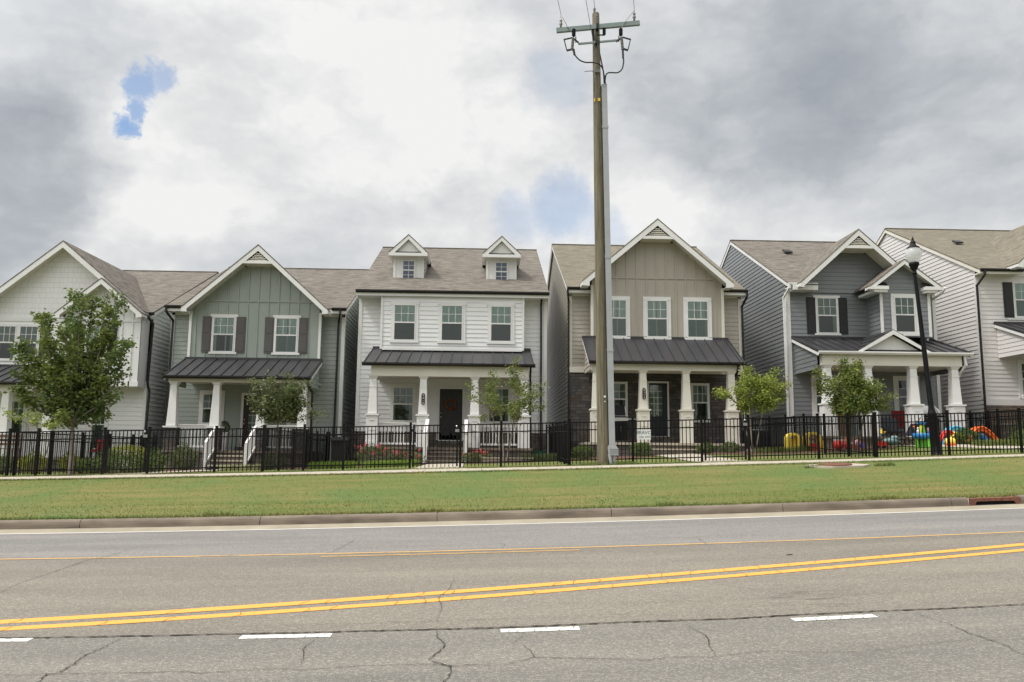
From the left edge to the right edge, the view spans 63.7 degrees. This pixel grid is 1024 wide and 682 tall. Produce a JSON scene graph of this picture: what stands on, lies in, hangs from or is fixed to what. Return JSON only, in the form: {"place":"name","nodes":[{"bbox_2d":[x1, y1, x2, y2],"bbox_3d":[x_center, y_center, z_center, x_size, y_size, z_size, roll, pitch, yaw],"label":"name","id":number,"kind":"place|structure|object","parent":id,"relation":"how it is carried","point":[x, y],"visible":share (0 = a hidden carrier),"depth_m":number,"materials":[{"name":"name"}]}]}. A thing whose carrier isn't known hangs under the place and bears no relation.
{"place":"outdoors","nodes":[
{"label":"outdoors","id":0,"kind":"place"},
{"bbox_2d":[308,460,357,468],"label":"ornamental grass","id":1,"kind":"object","parent":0,"point":[329,463],"depth_m":27.65,"materials":[{"name":"green plant"}]},
{"bbox_2d":[359,459,419,467],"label":"ornamental grass","id":2,"kind":"object","parent":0,"point":[396,462],"depth_m":27.81,"materials":[{"name":"green plant"}]},
{"bbox_2d":[408,463,464,469],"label":"path","id":3,"kind":"structure","parent":0,"point":[430,466],"depth_m":25.77,"materials":[{"name":"concrete"}]},
{"bbox_2d":[0,508,1023,681],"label":"road","id":4,"kind":"structure","parent":0,"point":[93,586],"depth_m":7.56,"materials":[{"name":"grey asphalt"}]},
{"bbox_2d":[238,633,331,638],"bbox_3d":[-1.784,2.328,6.503,0.711,0.017,0.120,1,-8,-2],"label":"lane marking","id":5,"kind":"object","parent":4,"relation":"on","point":[287,635],"visible":1,"depth_m":6.50,"materials":[{"name":"white paint"}]},
{"bbox_2d":[17,639,1000,674],"bbox_3d":[-0.475,2.112,5.619,9.499,0.278,0.250,1,-8,-2],"label":"road crack","id":6,"kind":"object","parent":4,"relation":"on","point":[471,664],"visible":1,"depth_m":5.59,"materials":[{"name":"black asphalt"}]},
{"bbox_2d":[0,504,1023,533],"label":"gutter","id":7,"kind":"object","parent":4,"relation":"on","point":[341,525],"visible":1,"depth_m":14.94,"materials":[{"name":"concrete"}]},
{"bbox_2d":[0,543,1023,623],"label":"line","id":8,"kind":"object","parent":4,"relation":"on","point":[418,594],"visible":1,"depth_m":8.31,"materials":[{"name":"yellow paint"}]},
{"bbox_2d":[0,549,1023,630],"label":"line","id":9,"kind":"object","parent":4,"relation":"on","point":[414,601],"visible":1,"depth_m":7.96,"materials":[{"name":"yellow paint"}]},
{"bbox_2d":[0,531,1023,559],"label":"yellow line","id":10,"kind":"object","parent":4,"relation":"on","point":[508,549],"visible":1,"depth_m":11.35,"materials":[{"name":"paint"}]},
{"bbox_2d":[0,603,1023,637],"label":"road crack","id":11,"kind":"object","parent":4,"relation":"on","point":[508,626],"visible":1,"depth_m":6.68,"materials":[{"name":"black asphalt"}]},
{"bbox_2d":[0,541,1023,640],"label":"paint cracks","id":12,"kind":"object","parent":4,"relation":"on","point":[510,629],"visible":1,"depth_m":7.59,"materials":[{"name":"grey asphalt"}]},
{"bbox_2d":[12,508,1017,533],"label":"edge line","id":13,"kind":"object","parent":4,"relation":"on","point":[500,524],"visible":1,"depth_m":14.66,"materials":[{"name":"white paint"}]},
{"bbox_2d":[501,626,579,631],"bbox_3d":[0.225,2.302,6.580,0.631,0.023,0.120,1,-8,-2],"label":"lane marking","id":14,"kind":"object","parent":4,"relation":"on","point":[539,629],"visible":1,"depth_m":6.58,"materials":[{"name":"white paint"}]},
{"bbox_2d":[791,614,876,620],"bbox_3d":[2.609,2.241,6.676,0.681,0.034,0.120,1,-8,-2],"label":"lane marking","id":15,"kind":"object","parent":4,"relation":"on","point":[834,617],"visible":1,"depth_m":6.68,"materials":[{"name":"white paint"}]},
{"bbox_2d":[0,445,1023,519],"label":"lawn","id":16,"kind":"structure","parent":0,"point":[870,481],"depth_m":18.11,"materials":[{"name":"green plant"}]},
{"bbox_2d":[17,450,47,473],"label":"bush","id":17,"kind":"object","parent":16,"relation":"on","point":[26,461],"visible":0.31,"depth_m":26.28,"materials":[{"name":"green plant"}]},
{"bbox_2d":[2,405,91,473],"bbox_3d":[-15.949,3.383,28.279,2.940,2.414,1.794,1,-8,-2],"label":"crape myrtle","id":18,"kind":"object","parent":16,"relation":"on","point":[53,425],"visible":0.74,"depth_m":28.26,"materials":[{"name":"green plant"}]},
{"bbox_2d":[0,427,107,475],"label":"iron fence","id":19,"kind":"object","parent":16,"relation":"on","point":[9,440],"visible":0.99,"depth_m":22.84,"materials":[{"name":"black metal"}]},
{"bbox_2d":[103,429,147,472],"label":"iron gate","id":20,"kind":"structure","parent":19,"relation":"attached to","point":[145,436],"depth_m":22.91,"materials":[{"name":"black metal"}]},
{"bbox_2d":[12,429,154,475],"bbox_3d":[-13.889,3.745,27.486,0.075,1.396,9.326,1,-8,-1],"label":"iron fence","id":21,"kind":"object","parent":16,"relation":"on","point":[63,441],"visible":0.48,"depth_m":25.16,"materials":[{"name":"black metal"}]},
{"bbox_2d":[0,240,218,472],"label":"house","id":22,"kind":"structure","parent":16,"relation":"on","point":[39,284],"depth_m":32.82,"materials":[{"name":"wood"}]},
{"bbox_2d":[0,324,17,360],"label":"window","id":23,"kind":"structure","parent":22,"relation":"in","point":[7,331],"depth_m":32.58,"materials":[{"name":"white paint"}]},
{"bbox_2d":[11,398,27,435],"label":"window","id":24,"kind":"structure","parent":22,"relation":"in","point":[15,405],"depth_m":32.62,"materials":[{"name":"white paint"}]},
{"bbox_2d":[16,324,40,360],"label":"window","id":25,"kind":"structure","parent":22,"relation":"in","point":[28,331],"depth_m":32.62,"materials":[{"name":"white paint"}]},
{"bbox_2d":[86,398,109,451],"bbox_3d":[-16.414,3.308,32.696,0.750,2.150,0.065,1,-8,-2],"label":"window","id":26,"kind":"structure","parent":22,"relation":"in","point":[105,424],"depth_m":32.68,"materials":[{"name":"white paint"}]},
{"bbox_2d":[73,469,204,473],"bbox_3d":[-12.702,4.567,29.009,3.350,0.102,6.400,1,-8,-2],"label":"mulch bed","id":27,"kind":"object","parent":16,"relation":"on","point":[153,471],"visible":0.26,"depth_m":28.58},
{"bbox_2d":[73,456,112,473],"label":"bush","id":28,"kind":"object","parent":27,"relation":"on","point":[85,465],"visible":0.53,"depth_m":26.00,"materials":[{"name":"green plant"}]},
{"bbox_2d":[90,454,152,472],"bbox_3d":[-12.623,4.005,26.908,1.934,0.640,1.762,1,-8,-2],"label":"bush","id":29,"kind":"object","parent":27,"relation":"on","point":[127,461],"visible":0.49,"depth_m":26.51,"materials":[{"name":"green plant"}]},
{"bbox_2d":[111,444,143,459],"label":"bush","id":30,"kind":"object","parent":27,"relation":"on","point":[132,448],"visible":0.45,"depth_m":28.14,"materials":[{"name":"green plant"}]},
{"bbox_2d":[131,447,168,471],"bbox_3d":[-11.723,3.880,26.898,1.082,0.850,1.090,-7,-11,44],"label":"bush","id":31,"kind":"object","parent":27,"relation":"on","point":[157,460],"visible":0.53,"depth_m":26.83,"materials":[{"name":"green plant"}]},
{"bbox_2d":[168,441,198,469],"bbox_3d":[-11.633,4.081,29.214,1.061,1.056,1.012,-7,-11,43],"label":"bush","id":32,"kind":"object","parent":27,"relation":"on","point":[185,455],"visible":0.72,"depth_m":29.07,"materials":[{"name":"green plant"}]},
{"bbox_2d":[157,244,368,469],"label":"house","id":33,"kind":"structure","parent":16,"relation":"on","point":[257,311],"depth_m":33.06,"materials":[{"name":"wood"}]},
{"bbox_2d":[198,390,224,426],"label":"window","id":34,"kind":"structure","parent":33,"relation":"in","point":[205,401],"depth_m":33.10,"materials":[{"name":"white paint"}]},
{"bbox_2d":[208,314,238,353],"bbox_3d":[-11.517,-0.275,32.907,1.090,1.600,0.065,1,-8,-2],"label":"window","id":35,"kind":"structure","parent":33,"relation":"in","point":[221,325],"depth_m":32.90,"materials":[{"name":"white paint"}]},
{"bbox_2d":[239,393,267,446],"bbox_3d":[-10.346,3.180,33.058,1.100,2.188,0.124,1,-8,-2],"label":"door","id":36,"kind":"structure","parent":33,"relation":"in","point":[247,419],"depth_m":33.07,"materials":[{"name":"white paint"}]},
{"bbox_2d":[271,315,300,354],"bbox_3d":[-9.039,-0.239,32.993,1.110,1.600,0.065,1,-8,-2],"label":"window","id":37,"kind":"structure","parent":33,"relation":"in","point":[293,327],"depth_m":32.99,"materials":[{"name":"white paint"}]},
{"bbox_2d":[145,422,411,473],"bbox_3d":[-6.496,3.025,23.083,7.334,1.571,0.074,1,-8,-2],"label":"iron fence","id":38,"kind":"object","parent":16,"relation":"on","point":[304,435],"visible":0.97,"depth_m":23.07,"materials":[{"name":"black metal"}]},
{"bbox_2d":[411,424,458,466],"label":"iron gate","id":39,"kind":"structure","parent":38,"relation":"attached to","point":[433,433],"depth_m":23.25,"materials":[{"name":"black metal"}]},
{"bbox_2d":[261,425,327,470],"bbox_3d":[-7.113,3.643,27.642,0.075,1.399,9.075,1,-8,-1],"label":"iron fence","id":40,"kind":"object","parent":16,"relation":"on","point":[293,448],"visible":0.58,"depth_m":26.72,"materials":[{"name":"black metal"}]},
{"bbox_2d":[330,437,350,463],"bbox_3d":[-6.490,4.182,31.121,0.680,1.100,0.750,1,-8,-2],"label":"wheeled bin","id":41,"kind":"object","parent":16,"relation":"on","point":[338,442],"visible":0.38,"depth_m":30.84,"materials":[{"name":"black plastic"}]},
{"bbox_2d":[282,464,422,468],"bbox_3d":[-6.302,4.544,29.852,6.200,0.231,5.200,1,-8,-2],"label":"mulch bed","id":42,"kind":"object","parent":16,"relation":"on","point":[323,468],"visible":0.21,"depth_m":28.50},
{"bbox_2d":[246,369,328,469],"bbox_3d":[-7.557,2.695,27.709,2.862,3.430,1.620,1,-8,-2],"label":"pear tree","id":43,"kind":"object","parent":42,"relation":"on","point":[288,405],"visible":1,"depth_m":27.55,"materials":[{"name":"green plant"}]},
{"bbox_2d":[353,442,399,463],"bbox_3d":[-4.739,4.010,29.054,1.751,0.892,0.957,1,-8,-2],"label":"rose bush","id":44,"kind":"object","parent":42,"relation":"on","point":[375,451],"visible":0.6,"depth_m":28.93,"materials":[{"name":"green plant"}]},
{"bbox_2d":[395,449,424,464],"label":"rose bush","id":45,"kind":"object","parent":42,"relation":"on","point":[407,456],"visible":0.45,"depth_m":28.89,"materials":[{"name":"green plant"}]},
{"bbox_2d":[354,234,549,465],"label":"house","id":46,"kind":"structure","parent":16,"relation":"on","point":[437,327],"depth_m":33.38,"materials":[{"name":"wood"}]},
{"bbox_2d":[389,384,417,422],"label":"window","id":47,"kind":"structure","parent":46,"relation":"in","point":[402,396],"depth_m":33.39,"materials":[{"name":"glass"}]},
{"bbox_2d":[390,301,419,342],"bbox_3d":[-4.331,-0.766,33.236,1.160,1.680,0.065,1,-8,-2],"label":"window","id":48,"kind":"structure","parent":46,"relation":"in","point":[404,314],"depth_m":33.24,"materials":[{"name":"glass"}]},
{"bbox_2d":[401,260,415,277],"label":"window","id":49,"kind":"structure","parent":46,"relation":"in","point":[408,266],"depth_m":35.51,"materials":[{"name":"white glass"}]},
{"bbox_2d":[436,386,464,440],"bbox_3d":[-2.478,2.941,33.378,1.120,2.198,0.124,1,-8,-2],"label":"door","id":50,"kind":"structure","parent":46,"relation":"in","point":[444,416],"depth_m":33.40,"materials":[{"name":"black paint"}]},
{"bbox_2d":[437,302,466,343],"bbox_3d":[-2.428,-0.739,33.302,1.150,1.680,0.065,1,-8,-2],"label":"window","id":51,"kind":"structure","parent":46,"relation":"in","point":[452,315],"depth_m":33.29,"materials":[{"name":"glass"}]},
{"bbox_2d":[486,385,511,423],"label":"window","id":52,"kind":"structure","parent":46,"relation":"in","point":[505,393],"depth_m":33.55,"materials":[{"name":"grey glass"}]},
{"bbox_2d":[487,303,514,343],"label":"window","id":53,"kind":"structure","parent":46,"relation":"in","point":[500,315],"depth_m":33.37,"materials":[{"name":"grey glass"}]},
{"bbox_2d":[494,261,507,279],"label":"window","id":54,"kind":"structure","parent":46,"relation":"in","point":[500,267],"depth_m":35.66,"materials":[{"name":"glass"}]},
{"bbox_2d":[0,495,1023,529],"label":"kerb","id":55,"kind":"structure","parent":16,"relation":"on","point":[455,516],"depth_m":15.09,"materials":[{"name":"concrete"}]},
{"bbox_2d":[967,496,1020,505],"bbox_3d":[9.040,3.106,15.673,1.000,0.320,0.478,1,-8,-2],"label":"storm drain","id":56,"kind":"object","parent":55,"relation":"in","point":[994,500],"visible":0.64,"depth_m":15.47,"materials":[{"name":"metal"}]},
{"bbox_2d":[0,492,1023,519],"bbox_3d":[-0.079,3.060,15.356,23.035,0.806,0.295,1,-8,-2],"label":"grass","id":57,"kind":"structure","parent":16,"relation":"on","point":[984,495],"depth_m":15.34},
{"bbox_2d":[548,419,570,464],"bbox_3d":[1.559,3.455,27.985,0.075,1.515,9.076,1,-8,-1],"label":"iron fence","id":58,"kind":"object","parent":16,"relation":"on","point":[564,443],"visible":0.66,"depth_m":26.76,"materials":[{"name":"black metal"}]},
{"bbox_2d":[459,416,702,467],"bbox_3d":[1.980,2.896,23.410,6.954,1.590,0.074,1,-8,-2],"label":"iron fence","id":59,"kind":"object","parent":16,"relation":"on","point":[632,421],"visible":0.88,"depth_m":23.40,"materials":[{"name":"black metal"}]},
{"bbox_2d":[703,418,746,460],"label":"iron gate","id":60,"kind":"structure","parent":59,"relation":"attached to","point":[726,426],"depth_m":23.57,"materials":[{"name":"black metal"}]},
{"bbox_2d":[556,4,639,464],"bbox_3d":[2.496,-3.199,23.767,2.496,14.042,0.513,1,-8,-2],"label":"utility pole","id":61,"kind":"object","parent":16,"relation":"on","point":[607,448],"visible":0.99,"depth_m":23.70,"materials":[{"name":"wood"}]},
{"bbox_2d":[581,460,637,465],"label":"grass","id":62,"kind":"structure","parent":16,"relation":"on","point":[592,463],"depth_m":22.81,"materials":[{"name":"green plant"}]},
{"bbox_2d":[571,455,653,458],"bbox_3d":[3.767,4.289,30.355,2.750,0.185,5.000,1,-8,-2],"label":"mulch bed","id":63,"kind":"object","parent":16,"relation":"on","point":[619,457],"visible":0.41,"depth_m":29.20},
{"bbox_2d":[571,445,594,459],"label":"bush","id":64,"kind":"object","parent":63,"relation":"on","point":[579,448],"visible":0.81,"depth_m":28.90,"materials":[{"name":"green plant"}]},
{"bbox_2d":[629,442,651,455],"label":"bush","id":65,"kind":"object","parent":63,"relation":"on","point":[642,446],"visible":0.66,"depth_m":29.36,"materials":[{"name":"green plant"}]},
{"bbox_2d":[614,405,635,440],"bbox_3d":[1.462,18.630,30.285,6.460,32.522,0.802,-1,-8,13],"label":"gas grill","id":66,"kind":"object","parent":16,"relation":"on","point":[620,412],"visible":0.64,"depth_m":31.55,"materials":[{"name":"black metal"}]},
{"bbox_2d":[547,218,747,456],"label":"house","id":67,"kind":"structure","parent":16,"relation":"on","point":[678,330],"depth_m":33.73,"materials":[{"name":"beige"}]},
{"bbox_2d":[612,296,629,338],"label":"window","id":68,"kind":"structure","parent":67,"relation":"in","point":[623,317],"depth_m":33.58,"materials":[{"name":"grey glass"}]},
{"bbox_2d":[614,382,627,416],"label":"window","id":69,"kind":"structure","parent":67,"relation":"in","point":[620,388],"depth_m":33.68,"materials":[{"name":"grey glass"}]},
{"bbox_2d":[643,297,670,338],"bbox_3d":[5.924,-0.912,33.631,1.140,1.810,0.065,1,-8,-2],"label":"window","id":70,"kind":"structure","parent":67,"relation":"in","point":[649,303],"depth_m":33.64,"materials":[{"name":"grey glass"}]},
{"bbox_2d":[647,381,669,436],"bbox_3d":[5.977,2.778,33.629,0.890,2.268,0.124,1,-8,-2],"label":"door","id":71,"kind":"structure","parent":67,"relation":"in","point":[657,391],"depth_m":33.67,"materials":[{"name":"black paint"}]},
{"bbox_2d":[683,297,711,339],"bbox_3d":[7.593,-0.888,33.689,1.160,1.810,0.065,1,-8,-2],"label":"window","id":72,"kind":"structure","parent":67,"relation":"in","point":[689,318],"depth_m":33.69,"materials":[{"name":"grey glass"}]},
{"bbox_2d":[690,383,709,421],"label":"window","id":73,"kind":"structure","parent":67,"relation":"in","point":[700,393],"depth_m":33.77,"materials":[{"name":"grey glass"}]},
{"bbox_2d":[700,446,896,454],"bbox_3d":[10.072,4.038,30.418,6.850,0.371,5.400,1,-8,-2],"label":"mulch bed","id":74,"kind":"object","parent":16,"relation":"on","point":[736,453],"visible":0.32,"depth_m":28.69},
{"bbox_2d":[717,440,742,452],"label":"bush","id":75,"kind":"object","parent":74,"relation":"on","point":[732,447],"visible":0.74,"depth_m":29.73,"materials":[{"name":"green plant"}]},
{"bbox_2d":[711,363,793,453],"bbox_3d":[8.524,2.351,28.721,2.827,3.242,1.824,4,-8,-22],"label":"crape myrtle","id":76,"kind":"object","parent":74,"relation":"on","point":[764,388],"visible":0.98,"depth_m":28.58,"materials":[{"name":"green plant"}]},
{"bbox_2d":[742,429,768,450],"bbox_3d":[9.313,3.805,31.482,0.940,0.830,0.840,1,-8,-2],"label":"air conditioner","id":77,"kind":"object","parent":74,"relation":"on","point":[761,440],"visible":0.49,"depth_m":31.14,"materials":[{"name":"black metal"}]},
{"bbox_2d":[754,445,814,452],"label":"ornamental grass","id":78,"kind":"object","parent":74,"relation":"on","point":[776,450],"depth_m":28.80,"materials":[{"name":"green plant"}]},
{"bbox_2d":[810,354,898,450],"bbox_3d":[11.826,2.133,28.379,2.925,3.386,1.739,-2,-8,19],"label":"crape myrtle","id":79,"kind":"object","parent":74,"relation":"on","point":[848,401],"visible":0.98,"depth_m":28.21,"materials":[{"name":"green plant"}]},
{"bbox_2d":[768,412,874,457],"bbox_3d":[10.346,3.207,28.213,0.074,1.634,8.824,1,-8,-2],"label":"iron fence","id":80,"kind":"object","parent":16,"relation":"on","point":[805,431],"visible":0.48,"depth_m":27.10,"materials":[{"name":"black metal"}]},
{"bbox_2d":[807,463,869,468],"bbox_3d":[8.128,3.283,20.558,1.600,0.488,0.710,1,-8,-2],"label":"manhole","id":81,"kind":"object","parent":16,"relation":"on","point":[839,465],"visible":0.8,"depth_m":20.33,"materials":[{"name":"concrete"}]},
{"bbox_2d":[720,229,973,448],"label":"house","id":82,"kind":"structure","parent":16,"relation":"on","point":[809,305],"depth_m":34.26,"materials":[{"name":"wood"}]},
{"bbox_2d":[811,375,836,415],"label":"window","id":83,"kind":"structure","parent":82,"relation":"in","point":[816,399],"depth_m":34.04,"materials":[{"name":"white paint"}]},
{"bbox_2d":[813,295,840,335],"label":"window","id":84,"kind":"structure","parent":82,"relation":"in","point":[827,313],"depth_m":34.53,"materials":[{"name":"grey glass"}]},
{"bbox_2d":[890,294,919,335],"bbox_3d":[15.931,-1.063,33.411,1.100,1.720,0.065,1,-8,-2],"label":"window","id":85,"kind":"structure","parent":82,"relation":"in","point":[904,315],"depth_m":33.41,"materials":[{"name":"grey glass"}]},
{"bbox_2d":[893,376,920,410],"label":"window","id":86,"kind":"structure","parent":82,"relation":"in","point":[899,382],"depth_m":34.21,"materials":[{"name":"white paint"}]},
{"bbox_2d":[746,408,1023,460],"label":"iron fence","id":87,"kind":"object","parent":16,"relation":"on","point":[947,421],"visible":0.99,"depth_m":23.75,"materials":[{"name":"black metal"}]},
{"bbox_2d":[881,418,903,446],"bbox_3d":[13.921,3.325,30.113,0.680,1.065,0.512,1,-8,-2],"label":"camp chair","id":88,"kind":"object","parent":16,"relation":"on","point":[888,427],"visible":0.62,"depth_m":30.27,"materials":[{"name":"black fabric"}]},
{"bbox_2d":[911,422,929,446],"bbox_3d":[14.364,3.274,28.861,0.770,0.892,0.728,1,-8,-2],"label":"water table","id":89,"kind":"object","parent":16,"relation":"on","point":[921,437],"visible":0.7,"depth_m":28.73,"materials":[{"name":"multicoloured plastic"}]},
{"bbox_2d":[905,236,943,455],"bbox_3d":[12.639,0.119,25.288,0.808,6.855,0.486,1,-8,-2],"label":"street lamp","id":90,"kind":"object","parent":16,"relation":"on","point":[913,253],"visible":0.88,"depth_m":25.25,"materials":[{"name":"black metal"}]},
{"bbox_2d":[876,225,1023,440],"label":"house","id":91,"kind":"structure","parent":16,"relation":"on","point":[979,276],"depth_m":35.25,"materials":[{"name":"beige"}]},
{"bbox_2d":[1012,281,1023,317],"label":"window","id":92,"kind":"structure","parent":91,"relation":"in","point":[1018,287],"depth_m":34.92,"materials":[{"name":"grey glass"}]},
{"bbox_2d":[1017,360,1023,397],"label":"window","id":93,"kind":"structure","parent":91,"relation":"in","point":[1020,363],"depth_m":34.46,"materials":[{"name":"white paint"}]},
{"bbox_2d":[969,409,1023,439],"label":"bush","id":94,"kind":"object","parent":16,"relation":"on","point":[970,416],"visible":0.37,"depth_m":31.97,"materials":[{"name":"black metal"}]},
{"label":"mulch bed","id":95,"kind":"structure","parent":16,"relation":"on","visible":0},
{"bbox_2d":[461,449,492,461],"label":"rose bush","id":96,"kind":"object","parent":95,"relation":"on","point":[475,454],"visible":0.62,"depth_m":28.69,"materials":[{"name":"green plant"}]},
{"bbox_2d":[464,353,550,462],"bbox_3d":[-0.161,2.314,28.286,3.022,3.816,1.809,1,-8,-2],"label":"crape myrtle","id":97,"kind":"object","parent":95,"relation":"on","point":[515,413],"visible":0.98,"depth_m":28.24,"materials":[{"name":"green plant"}]},
{"bbox_2d":[0,454,1023,479],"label":"sidewalk","id":98,"kind":"structure","parent":0,"point":[504,469],"depth_m":21.69,"materials":[{"name":"concrete"}]},
{"bbox_2d":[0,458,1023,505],"bbox_3d":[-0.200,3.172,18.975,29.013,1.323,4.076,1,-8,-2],"label":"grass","id":99,"kind":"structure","parent":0,"point":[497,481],"depth_m":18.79,"materials":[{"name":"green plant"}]},
{"bbox_2d":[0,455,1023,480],"bbox_3d":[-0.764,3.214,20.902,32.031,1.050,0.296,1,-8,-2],"label":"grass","id":100,"kind":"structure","parent":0,"point":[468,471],"depth_m":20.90,"materials":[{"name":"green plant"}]},
{"bbox_2d":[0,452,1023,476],"bbox_3d":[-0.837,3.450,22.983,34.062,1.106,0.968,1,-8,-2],"label":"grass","id":101,"kind":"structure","parent":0,"point":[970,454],"depth_m":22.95,"materials":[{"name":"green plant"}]},
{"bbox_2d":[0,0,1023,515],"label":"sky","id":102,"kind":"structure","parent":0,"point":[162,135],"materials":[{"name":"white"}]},
{"bbox_2d":[520,452,556,460],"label":"ornamental grass","id":103,"kind":"object","parent":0,"point":[549,456],"depth_m":28.40,"materials":[{"name":"green plant"}]},
{"bbox_2d":[658,454,758,462],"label":"path","id":104,"kind":"structure","parent":0,"point":[696,459],"depth_m":26.06,"materials":[{"name":"concrete"}]},
{"bbox_2d":[784,433,800,450],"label":"play arch","id":105,"kind":"structure","parent":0,"point":[794,440],"depth_m":29.44,"materials":[{"name":"yellow plastic"}]},
{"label":"mulch bed","id":106,"kind":"structure","parent":0,"visible":0},
{"bbox_2d":[953,427,983,444],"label":"bush","id":107,"kind":"object","parent":106,"relation":"on","point":[964,433],"visible":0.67,"depth_m":29.89,"materials":[{"name":"green plant"}]},
{"bbox_2d":[969,438,1023,445],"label":"ornamental grass","id":108,"kind":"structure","parent":106,"relation":"on","point":[997,441],"depth_m":28.61,"materials":[{"name":"green plant"}]},
{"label":"mulch bed","id":109,"kind":"structure","parent":0,"visible":0},
{"bbox_2d":[3,288,137,474],"bbox_3d":[-13.001,1.149,24.247,3.499,5.719,2.498,4,-9,-25],"label":"maple tree","id":110,"kind":"object","parent":109,"relation":"on","point":[75,387],"visible":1,"depth_m":24.12,"materials":[{"name":"green plant"}]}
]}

